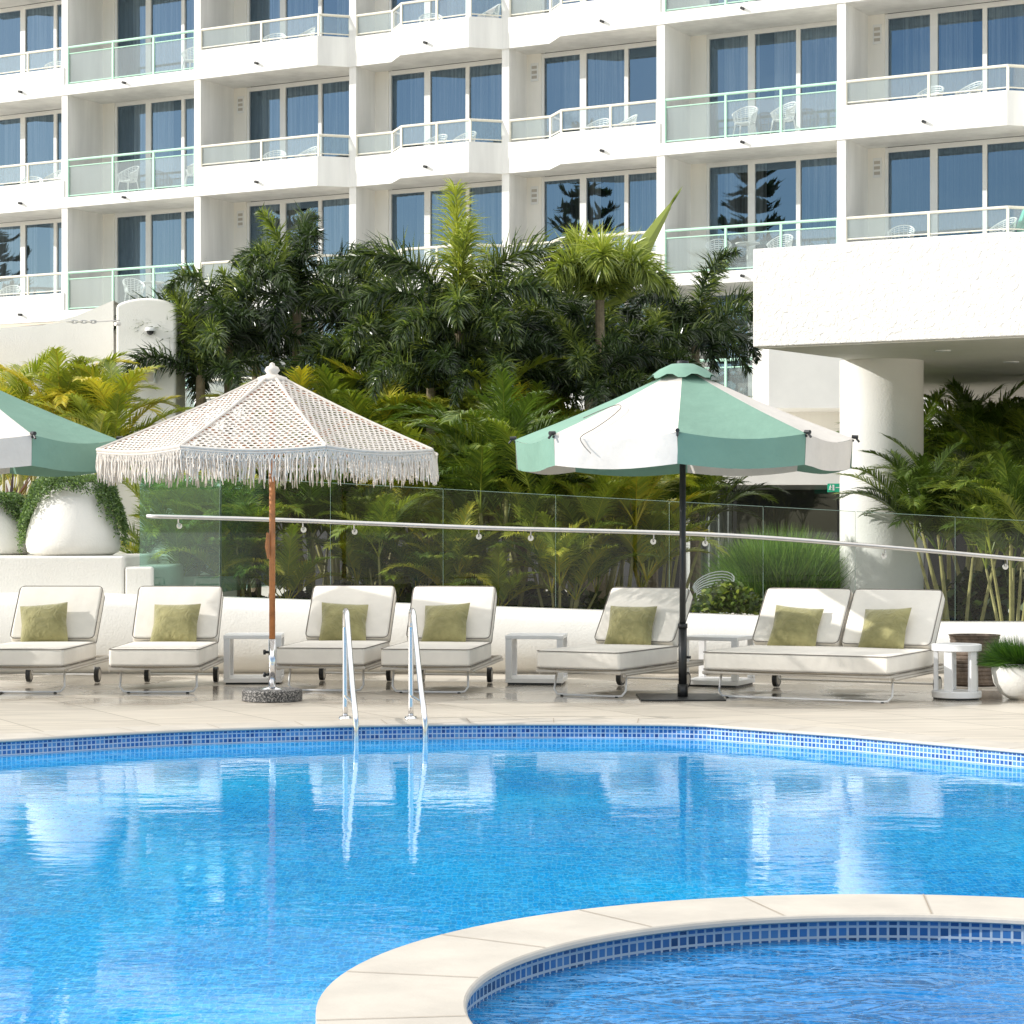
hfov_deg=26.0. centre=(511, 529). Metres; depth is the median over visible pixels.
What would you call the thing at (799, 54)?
window
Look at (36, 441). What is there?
striped umbrella
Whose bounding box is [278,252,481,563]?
foxtail palm
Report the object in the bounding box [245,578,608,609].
garden hedge
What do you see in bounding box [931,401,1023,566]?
areca palm
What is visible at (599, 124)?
balcony chair
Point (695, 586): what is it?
wicker armchair
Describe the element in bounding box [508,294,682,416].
foxtail palm
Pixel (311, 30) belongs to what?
balcony chair
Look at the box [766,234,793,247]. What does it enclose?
balcony chair
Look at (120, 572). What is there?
planter wall
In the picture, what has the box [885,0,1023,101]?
window
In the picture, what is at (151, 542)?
trailing plant pot
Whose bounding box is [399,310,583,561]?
foxtail palm
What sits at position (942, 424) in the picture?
areca palm
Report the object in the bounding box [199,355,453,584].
areca palm
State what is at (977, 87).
balcony chair
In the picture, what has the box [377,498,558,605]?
areca palm
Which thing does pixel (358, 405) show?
areca palm
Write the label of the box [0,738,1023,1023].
pool water
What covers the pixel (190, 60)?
balcony chair
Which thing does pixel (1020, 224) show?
folded parasol
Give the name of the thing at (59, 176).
balcony chair
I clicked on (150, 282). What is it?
bistro table
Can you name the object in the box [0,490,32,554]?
trailing plant pot
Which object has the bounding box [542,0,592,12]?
window
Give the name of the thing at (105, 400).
areca palm
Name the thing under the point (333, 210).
window
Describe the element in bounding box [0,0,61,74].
window
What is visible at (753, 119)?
balcony chair
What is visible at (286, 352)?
foxtail palm
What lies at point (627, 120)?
balcony chair
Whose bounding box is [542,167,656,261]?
window
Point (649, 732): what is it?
pool wall
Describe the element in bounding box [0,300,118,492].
terrace block
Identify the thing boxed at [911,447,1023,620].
areca palm
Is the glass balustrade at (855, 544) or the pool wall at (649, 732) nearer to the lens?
the pool wall at (649, 732)
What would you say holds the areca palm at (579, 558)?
on the garden bed
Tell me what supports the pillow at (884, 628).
on the double lounger at (836, 651)
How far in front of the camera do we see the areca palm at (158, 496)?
24.86 m
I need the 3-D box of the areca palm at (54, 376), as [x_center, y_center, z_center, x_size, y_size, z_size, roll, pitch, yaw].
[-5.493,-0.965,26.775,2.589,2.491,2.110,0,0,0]
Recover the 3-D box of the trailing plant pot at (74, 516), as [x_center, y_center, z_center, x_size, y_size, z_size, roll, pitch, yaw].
[-4.585,-0.159,23.200,1.188,0.891,0.980,0,0,0]
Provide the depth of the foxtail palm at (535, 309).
30.61 m
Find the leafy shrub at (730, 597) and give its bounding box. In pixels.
[690,579,762,614]
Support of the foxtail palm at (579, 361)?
on the garden bed
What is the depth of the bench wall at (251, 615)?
22.24 m
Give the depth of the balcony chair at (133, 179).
59.14 m
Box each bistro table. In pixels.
[143,281,163,283]
[735,241,759,269]
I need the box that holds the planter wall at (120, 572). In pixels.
[0,550,210,593]
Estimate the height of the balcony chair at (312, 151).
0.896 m
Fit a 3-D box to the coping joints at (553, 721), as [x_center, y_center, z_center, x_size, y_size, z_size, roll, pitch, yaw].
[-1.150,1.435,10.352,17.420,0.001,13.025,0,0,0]
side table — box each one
[223,633,283,684]
[505,633,567,684]
[687,634,754,687]
[932,643,981,700]
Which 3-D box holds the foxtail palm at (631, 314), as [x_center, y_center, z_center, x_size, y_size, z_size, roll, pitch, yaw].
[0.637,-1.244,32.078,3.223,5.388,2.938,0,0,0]
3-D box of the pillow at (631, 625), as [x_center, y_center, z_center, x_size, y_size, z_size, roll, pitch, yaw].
[1.071,0.876,20.042,0.440,0.420,0.170,0,-32,19]
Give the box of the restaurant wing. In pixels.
[658,349,842,589]
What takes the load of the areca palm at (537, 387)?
on the garden bed
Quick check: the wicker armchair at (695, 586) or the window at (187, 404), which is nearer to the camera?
the wicker armchair at (695, 586)
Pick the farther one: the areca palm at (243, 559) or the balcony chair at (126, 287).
the balcony chair at (126, 287)
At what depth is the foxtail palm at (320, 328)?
32.99 m
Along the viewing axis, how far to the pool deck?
18.44 m
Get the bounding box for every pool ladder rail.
[339,608,358,741]
[405,608,427,741]
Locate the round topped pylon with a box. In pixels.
[116,298,184,549]
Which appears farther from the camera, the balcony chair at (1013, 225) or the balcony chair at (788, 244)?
the balcony chair at (788, 244)
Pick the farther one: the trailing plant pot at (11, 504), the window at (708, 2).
the window at (708, 2)
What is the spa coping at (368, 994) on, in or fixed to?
on the spa wall at (676, 941)
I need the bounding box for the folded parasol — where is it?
[1016,209,1023,231]
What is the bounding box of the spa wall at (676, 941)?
[467,922,1023,1012]
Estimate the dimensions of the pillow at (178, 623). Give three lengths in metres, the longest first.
0.440 x 0.420 x 0.170 m
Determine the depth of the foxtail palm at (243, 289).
30.69 m
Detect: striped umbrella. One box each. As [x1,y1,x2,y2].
[0,390,122,693]
[508,360,859,700]
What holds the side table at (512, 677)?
on the pool deck
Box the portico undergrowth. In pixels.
[924,565,1023,620]
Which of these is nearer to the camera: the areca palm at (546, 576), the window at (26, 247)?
the areca palm at (546, 576)
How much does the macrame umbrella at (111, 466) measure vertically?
2.860 m
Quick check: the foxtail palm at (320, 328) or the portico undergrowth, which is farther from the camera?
the foxtail palm at (320, 328)
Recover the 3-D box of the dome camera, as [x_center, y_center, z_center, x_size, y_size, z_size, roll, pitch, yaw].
[-4.884,-2.670,29.950,0.140,0.105,0.140,0,0,0]
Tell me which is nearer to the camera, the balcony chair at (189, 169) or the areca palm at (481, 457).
the areca palm at (481, 457)
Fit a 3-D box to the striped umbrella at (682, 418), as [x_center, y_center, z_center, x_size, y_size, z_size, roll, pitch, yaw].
[1.465,0.002,19.040,2.788,2.897,2.788,0,0,29]
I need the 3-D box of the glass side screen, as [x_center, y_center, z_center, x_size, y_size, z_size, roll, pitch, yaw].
[-2.865,0.050,24.397,0.012,1.200,3.216,0,0,5]
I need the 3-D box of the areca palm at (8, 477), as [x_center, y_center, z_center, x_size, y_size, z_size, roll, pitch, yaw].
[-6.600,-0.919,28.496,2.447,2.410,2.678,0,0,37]
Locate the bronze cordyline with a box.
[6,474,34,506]
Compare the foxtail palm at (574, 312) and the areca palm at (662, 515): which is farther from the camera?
the foxtail palm at (574, 312)
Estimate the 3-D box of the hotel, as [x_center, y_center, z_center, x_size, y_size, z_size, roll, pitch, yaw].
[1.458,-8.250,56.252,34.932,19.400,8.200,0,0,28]
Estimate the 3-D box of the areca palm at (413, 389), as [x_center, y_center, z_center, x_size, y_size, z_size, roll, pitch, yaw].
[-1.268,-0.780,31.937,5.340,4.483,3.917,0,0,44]
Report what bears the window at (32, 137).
in the hotel
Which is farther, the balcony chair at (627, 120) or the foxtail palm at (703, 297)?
the balcony chair at (627, 120)
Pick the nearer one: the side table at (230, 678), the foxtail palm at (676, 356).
the side table at (230, 678)
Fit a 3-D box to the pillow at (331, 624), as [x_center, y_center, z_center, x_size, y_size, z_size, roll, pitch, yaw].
[-1.573,0.876,20.753,0.440,0.420,0.170,3,-32,-3]
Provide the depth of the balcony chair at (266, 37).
56.81 m
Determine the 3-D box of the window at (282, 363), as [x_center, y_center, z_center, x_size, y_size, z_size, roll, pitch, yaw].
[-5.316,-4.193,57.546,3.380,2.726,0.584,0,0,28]
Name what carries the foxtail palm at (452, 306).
on the garden bed
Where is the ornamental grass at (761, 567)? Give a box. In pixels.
[688,519,860,609]
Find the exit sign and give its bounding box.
[827,484,839,491]
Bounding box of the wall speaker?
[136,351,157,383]
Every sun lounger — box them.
[0,586,108,692]
[108,586,223,692]
[276,585,396,691]
[380,586,502,693]
[536,587,703,697]
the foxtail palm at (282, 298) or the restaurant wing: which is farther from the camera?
the restaurant wing
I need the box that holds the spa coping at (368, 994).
[316,894,1023,1023]
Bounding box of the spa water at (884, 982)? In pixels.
[468,940,1023,1023]
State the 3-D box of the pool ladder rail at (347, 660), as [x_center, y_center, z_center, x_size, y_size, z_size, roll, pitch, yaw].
[-1.217,1.575,16.612,0.099,1.951,0.885,0,0,-9]
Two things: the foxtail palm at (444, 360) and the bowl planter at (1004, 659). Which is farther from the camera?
the foxtail palm at (444, 360)
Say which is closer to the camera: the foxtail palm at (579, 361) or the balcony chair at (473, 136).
the foxtail palm at (579, 361)
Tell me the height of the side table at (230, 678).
0.460 m
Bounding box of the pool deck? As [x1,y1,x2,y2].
[0,673,1023,743]
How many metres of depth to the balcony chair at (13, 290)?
60.94 m
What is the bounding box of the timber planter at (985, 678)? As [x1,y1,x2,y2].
[948,633,1000,686]
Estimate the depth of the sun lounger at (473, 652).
20.51 m
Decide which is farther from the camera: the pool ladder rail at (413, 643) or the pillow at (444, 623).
the pillow at (444, 623)
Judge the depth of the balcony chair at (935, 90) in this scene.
48.59 m
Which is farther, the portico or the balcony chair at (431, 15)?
the balcony chair at (431, 15)
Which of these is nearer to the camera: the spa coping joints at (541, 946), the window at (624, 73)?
the spa coping joints at (541, 946)
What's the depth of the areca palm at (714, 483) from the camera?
29.41 m
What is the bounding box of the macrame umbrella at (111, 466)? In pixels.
[96,362,438,702]
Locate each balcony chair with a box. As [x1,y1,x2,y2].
[0,285,21,296]
[21,176,42,183]
[43,170,60,181]
[44,61,60,69]
[116,166,138,192]
[122,278,144,301]
[181,46,193,70]
[184,163,193,186]
[263,33,286,41]
[263,150,286,160]
[294,146,316,157]
[298,27,315,37]
[419,13,442,21]
[423,134,447,145]
[452,131,476,142]
[477,4,500,17]
[586,118,608,129]
[613,114,636,127]
[705,239,731,271]
[732,106,757,136]
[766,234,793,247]
[770,101,796,133]
[887,225,914,238]
[917,85,943,98]
[955,81,982,94]
[990,217,1016,232]
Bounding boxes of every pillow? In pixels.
[20,602,67,641]
[150,604,200,641]
[319,602,367,640]
[421,603,469,641]
[604,606,656,644]
[767,605,823,645]
[858,608,910,648]
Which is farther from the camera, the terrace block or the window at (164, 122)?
the window at (164, 122)
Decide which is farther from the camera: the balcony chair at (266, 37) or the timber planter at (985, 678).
the balcony chair at (266, 37)
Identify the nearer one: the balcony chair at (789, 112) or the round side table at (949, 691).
the round side table at (949, 691)
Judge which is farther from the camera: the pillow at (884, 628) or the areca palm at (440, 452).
the areca palm at (440, 452)
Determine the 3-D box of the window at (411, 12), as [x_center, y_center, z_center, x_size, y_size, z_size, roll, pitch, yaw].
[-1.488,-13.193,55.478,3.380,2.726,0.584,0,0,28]
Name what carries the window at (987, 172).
in the hotel
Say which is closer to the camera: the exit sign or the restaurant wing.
the exit sign
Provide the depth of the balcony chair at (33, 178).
61.04 m
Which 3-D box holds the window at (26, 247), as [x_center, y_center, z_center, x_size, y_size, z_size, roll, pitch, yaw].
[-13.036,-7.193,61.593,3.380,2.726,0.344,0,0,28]
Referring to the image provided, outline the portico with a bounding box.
[753,232,1023,592]
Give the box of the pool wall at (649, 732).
[0,726,1023,767]
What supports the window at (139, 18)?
in the hotel
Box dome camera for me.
[145,327,154,334]
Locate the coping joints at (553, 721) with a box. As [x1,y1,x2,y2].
[36,718,1017,748]
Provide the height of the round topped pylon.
4.577 m
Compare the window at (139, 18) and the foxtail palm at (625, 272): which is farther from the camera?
the window at (139, 18)
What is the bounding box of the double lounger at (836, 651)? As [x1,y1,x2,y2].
[702,587,944,702]
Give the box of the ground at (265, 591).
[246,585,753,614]
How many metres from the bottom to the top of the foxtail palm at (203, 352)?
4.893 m
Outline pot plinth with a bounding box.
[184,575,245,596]
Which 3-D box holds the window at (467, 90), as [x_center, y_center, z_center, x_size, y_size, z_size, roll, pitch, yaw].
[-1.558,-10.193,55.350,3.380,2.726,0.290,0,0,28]
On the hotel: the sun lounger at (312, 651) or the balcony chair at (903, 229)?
the balcony chair at (903, 229)
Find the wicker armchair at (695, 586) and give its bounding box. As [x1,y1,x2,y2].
[692,571,734,612]
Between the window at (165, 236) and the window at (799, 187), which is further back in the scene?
the window at (165, 236)
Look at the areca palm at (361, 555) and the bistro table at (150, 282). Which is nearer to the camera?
the areca palm at (361, 555)
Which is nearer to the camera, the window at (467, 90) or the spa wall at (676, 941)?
the spa wall at (676, 941)
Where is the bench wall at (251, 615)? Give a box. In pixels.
[0,593,1023,672]
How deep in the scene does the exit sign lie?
41.50 m
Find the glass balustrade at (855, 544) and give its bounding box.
[142,472,1023,589]
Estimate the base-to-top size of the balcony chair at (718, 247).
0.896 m
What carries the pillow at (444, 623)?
on the sun lounger at (473, 652)
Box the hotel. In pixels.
[0,0,1023,588]
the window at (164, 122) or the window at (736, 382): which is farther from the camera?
the window at (164, 122)
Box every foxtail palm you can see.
[113,240,336,472]
[118,284,287,522]
[167,265,366,594]
[193,200,408,589]
[260,243,443,389]
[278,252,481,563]
[321,176,588,458]
[334,284,541,448]
[354,308,513,577]
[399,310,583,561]
[418,242,641,590]
[453,288,646,597]
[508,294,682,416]
[514,309,669,604]
[522,187,682,602]
[562,301,739,586]
[584,268,754,586]
[623,245,762,612]
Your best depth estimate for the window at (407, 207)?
55.50 m
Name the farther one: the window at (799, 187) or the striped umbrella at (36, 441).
the window at (799, 187)
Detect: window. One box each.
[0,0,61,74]
[0,109,61,185]
[0,218,61,296]
[115,0,193,78]
[115,94,193,192]
[115,207,193,302]
[185,375,193,415]
[247,0,348,43]
[247,76,348,162]
[247,194,348,276]
[247,312,343,397]
[389,0,500,31]
[389,59,501,153]
[389,181,501,268]
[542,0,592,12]
[542,41,656,138]
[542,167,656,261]
[706,0,758,6]
[706,20,836,138]
[706,152,836,270]
[706,289,756,397]
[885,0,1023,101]
[885,136,1023,239]
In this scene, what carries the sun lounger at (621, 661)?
on the pool deck
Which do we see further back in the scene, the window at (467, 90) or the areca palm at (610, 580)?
the window at (467, 90)
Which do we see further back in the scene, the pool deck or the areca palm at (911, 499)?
the areca palm at (911, 499)
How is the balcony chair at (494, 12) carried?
on the hotel
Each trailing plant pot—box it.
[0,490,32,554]
[14,473,129,555]
[137,528,206,575]
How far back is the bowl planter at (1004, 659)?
18.74 m
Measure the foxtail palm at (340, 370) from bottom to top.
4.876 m
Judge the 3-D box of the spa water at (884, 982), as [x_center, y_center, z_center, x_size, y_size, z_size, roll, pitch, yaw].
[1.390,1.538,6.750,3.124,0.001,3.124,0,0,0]
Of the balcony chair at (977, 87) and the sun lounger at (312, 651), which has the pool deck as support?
the sun lounger at (312, 651)
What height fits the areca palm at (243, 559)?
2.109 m
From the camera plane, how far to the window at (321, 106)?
57.48 m
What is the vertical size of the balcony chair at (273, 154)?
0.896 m
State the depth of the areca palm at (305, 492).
25.49 m
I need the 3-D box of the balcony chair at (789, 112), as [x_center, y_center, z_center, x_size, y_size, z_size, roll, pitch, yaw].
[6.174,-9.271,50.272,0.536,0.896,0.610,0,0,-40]
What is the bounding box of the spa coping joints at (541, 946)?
[317,894,931,1019]
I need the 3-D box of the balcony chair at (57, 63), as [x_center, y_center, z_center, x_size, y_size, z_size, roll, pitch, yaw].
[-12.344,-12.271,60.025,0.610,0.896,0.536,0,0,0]
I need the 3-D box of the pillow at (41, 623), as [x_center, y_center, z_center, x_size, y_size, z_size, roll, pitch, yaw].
[-4.337,0.877,20.558,0.440,0.420,0.170,-5,-32,-4]
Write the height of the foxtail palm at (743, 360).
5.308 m
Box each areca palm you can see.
[0,346,162,502]
[0,368,47,494]
[22,355,195,510]
[96,462,300,575]
[151,474,356,598]
[185,428,414,590]
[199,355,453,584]
[206,348,443,585]
[217,357,548,580]
[297,487,478,601]
[312,342,543,570]
[333,352,583,560]
[374,366,624,606]
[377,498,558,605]
[415,375,714,595]
[470,474,659,608]
[485,398,549,586]
[509,472,729,604]
[543,347,753,594]
[633,473,788,588]
[833,433,1023,620]
[836,375,1023,591]
[836,384,1023,581]
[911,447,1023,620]
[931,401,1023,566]
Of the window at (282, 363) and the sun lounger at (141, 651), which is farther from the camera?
the window at (282, 363)
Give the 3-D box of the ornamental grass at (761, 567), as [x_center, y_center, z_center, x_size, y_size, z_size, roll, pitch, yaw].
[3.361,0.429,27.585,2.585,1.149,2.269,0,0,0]
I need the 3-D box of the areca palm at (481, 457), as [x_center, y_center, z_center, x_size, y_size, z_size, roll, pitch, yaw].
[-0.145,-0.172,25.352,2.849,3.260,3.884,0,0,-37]
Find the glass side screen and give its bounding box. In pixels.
[220,476,220,586]
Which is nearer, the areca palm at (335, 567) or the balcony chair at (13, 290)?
the areca palm at (335, 567)
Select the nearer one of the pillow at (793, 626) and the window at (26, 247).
the pillow at (793, 626)
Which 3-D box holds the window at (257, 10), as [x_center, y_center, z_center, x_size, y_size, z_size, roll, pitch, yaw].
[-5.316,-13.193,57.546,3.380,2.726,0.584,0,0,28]
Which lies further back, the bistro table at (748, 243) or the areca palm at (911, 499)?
the bistro table at (748, 243)
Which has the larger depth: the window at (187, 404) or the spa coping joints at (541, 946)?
the window at (187, 404)
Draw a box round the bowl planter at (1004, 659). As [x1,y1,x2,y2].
[977,635,1023,699]
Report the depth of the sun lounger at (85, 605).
20.57 m
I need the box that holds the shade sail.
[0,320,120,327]
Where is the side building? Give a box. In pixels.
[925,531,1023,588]
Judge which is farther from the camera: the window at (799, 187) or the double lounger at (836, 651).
the window at (799, 187)
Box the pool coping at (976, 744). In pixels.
[0,718,1023,753]
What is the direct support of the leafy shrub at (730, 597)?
on the garden bed
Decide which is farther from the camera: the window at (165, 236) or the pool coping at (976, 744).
the window at (165, 236)
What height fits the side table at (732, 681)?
0.460 m

